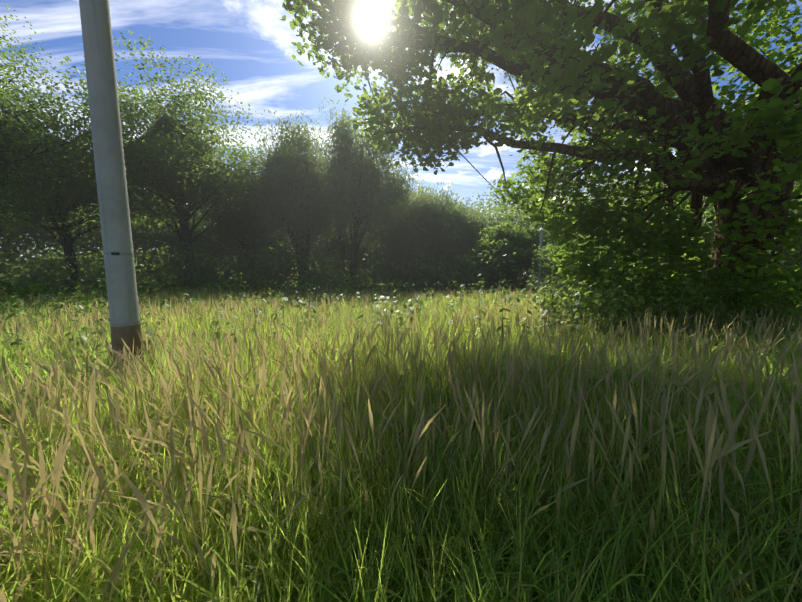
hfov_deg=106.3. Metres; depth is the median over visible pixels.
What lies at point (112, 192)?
utility pole
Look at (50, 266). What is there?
understorey bushes
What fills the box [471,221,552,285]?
tree
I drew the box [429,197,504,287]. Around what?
willow tree
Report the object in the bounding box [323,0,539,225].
power cable
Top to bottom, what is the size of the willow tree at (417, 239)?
15.605 m
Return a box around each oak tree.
[0,5,136,233]
[0,63,179,292]
[0,174,234,266]
[0,201,140,260]
[41,30,282,289]
[93,197,328,286]
[252,221,385,284]
[339,204,526,284]
[454,165,680,275]
[557,183,801,281]
[565,170,798,221]
[685,185,801,283]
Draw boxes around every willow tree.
[241,108,335,290]
[302,95,418,284]
[370,175,463,281]
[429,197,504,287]
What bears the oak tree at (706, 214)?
on the ground at (227, 288)
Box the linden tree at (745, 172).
[278,0,801,333]
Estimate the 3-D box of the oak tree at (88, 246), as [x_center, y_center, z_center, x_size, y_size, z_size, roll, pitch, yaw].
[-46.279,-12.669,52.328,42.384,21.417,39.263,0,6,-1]
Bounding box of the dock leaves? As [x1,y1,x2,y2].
[462,530,650,601]
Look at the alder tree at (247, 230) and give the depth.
37.09 m
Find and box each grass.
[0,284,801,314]
[0,288,801,353]
[0,325,801,601]
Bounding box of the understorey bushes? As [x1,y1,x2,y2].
[0,225,791,295]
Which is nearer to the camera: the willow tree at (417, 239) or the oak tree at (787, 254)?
the oak tree at (787, 254)
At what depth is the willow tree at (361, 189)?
33.19 m
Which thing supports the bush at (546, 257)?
on the ground at (227, 288)
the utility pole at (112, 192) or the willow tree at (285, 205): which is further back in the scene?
the willow tree at (285, 205)
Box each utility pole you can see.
[79,0,144,375]
[534,225,544,289]
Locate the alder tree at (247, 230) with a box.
[201,167,284,287]
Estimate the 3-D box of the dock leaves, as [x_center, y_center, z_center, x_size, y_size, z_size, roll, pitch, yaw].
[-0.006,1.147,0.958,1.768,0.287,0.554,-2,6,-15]
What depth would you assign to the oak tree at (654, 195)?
42.45 m
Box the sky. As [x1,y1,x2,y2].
[0,0,801,257]
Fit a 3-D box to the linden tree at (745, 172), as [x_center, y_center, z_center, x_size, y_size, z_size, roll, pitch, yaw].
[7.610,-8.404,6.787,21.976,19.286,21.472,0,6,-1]
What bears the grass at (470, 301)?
on the ground at (227, 288)
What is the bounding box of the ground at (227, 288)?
[27,287,527,597]
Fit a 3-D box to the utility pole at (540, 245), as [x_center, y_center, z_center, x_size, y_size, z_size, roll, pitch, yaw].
[13.791,-3.928,29.843,1.388,7.124,0.319,5,8,40]
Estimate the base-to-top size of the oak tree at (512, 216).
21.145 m
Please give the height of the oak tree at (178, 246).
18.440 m
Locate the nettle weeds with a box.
[0,261,801,369]
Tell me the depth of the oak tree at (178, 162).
28.56 m
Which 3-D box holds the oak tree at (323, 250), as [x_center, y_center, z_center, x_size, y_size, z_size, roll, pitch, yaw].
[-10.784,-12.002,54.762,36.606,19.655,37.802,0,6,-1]
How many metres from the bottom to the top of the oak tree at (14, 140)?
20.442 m
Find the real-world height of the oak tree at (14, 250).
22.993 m
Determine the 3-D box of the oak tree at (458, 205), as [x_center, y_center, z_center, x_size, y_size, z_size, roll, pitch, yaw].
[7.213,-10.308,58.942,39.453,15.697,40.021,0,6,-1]
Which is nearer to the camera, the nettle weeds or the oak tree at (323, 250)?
the nettle weeds
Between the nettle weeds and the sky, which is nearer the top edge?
the sky
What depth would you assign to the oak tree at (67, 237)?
27.47 m

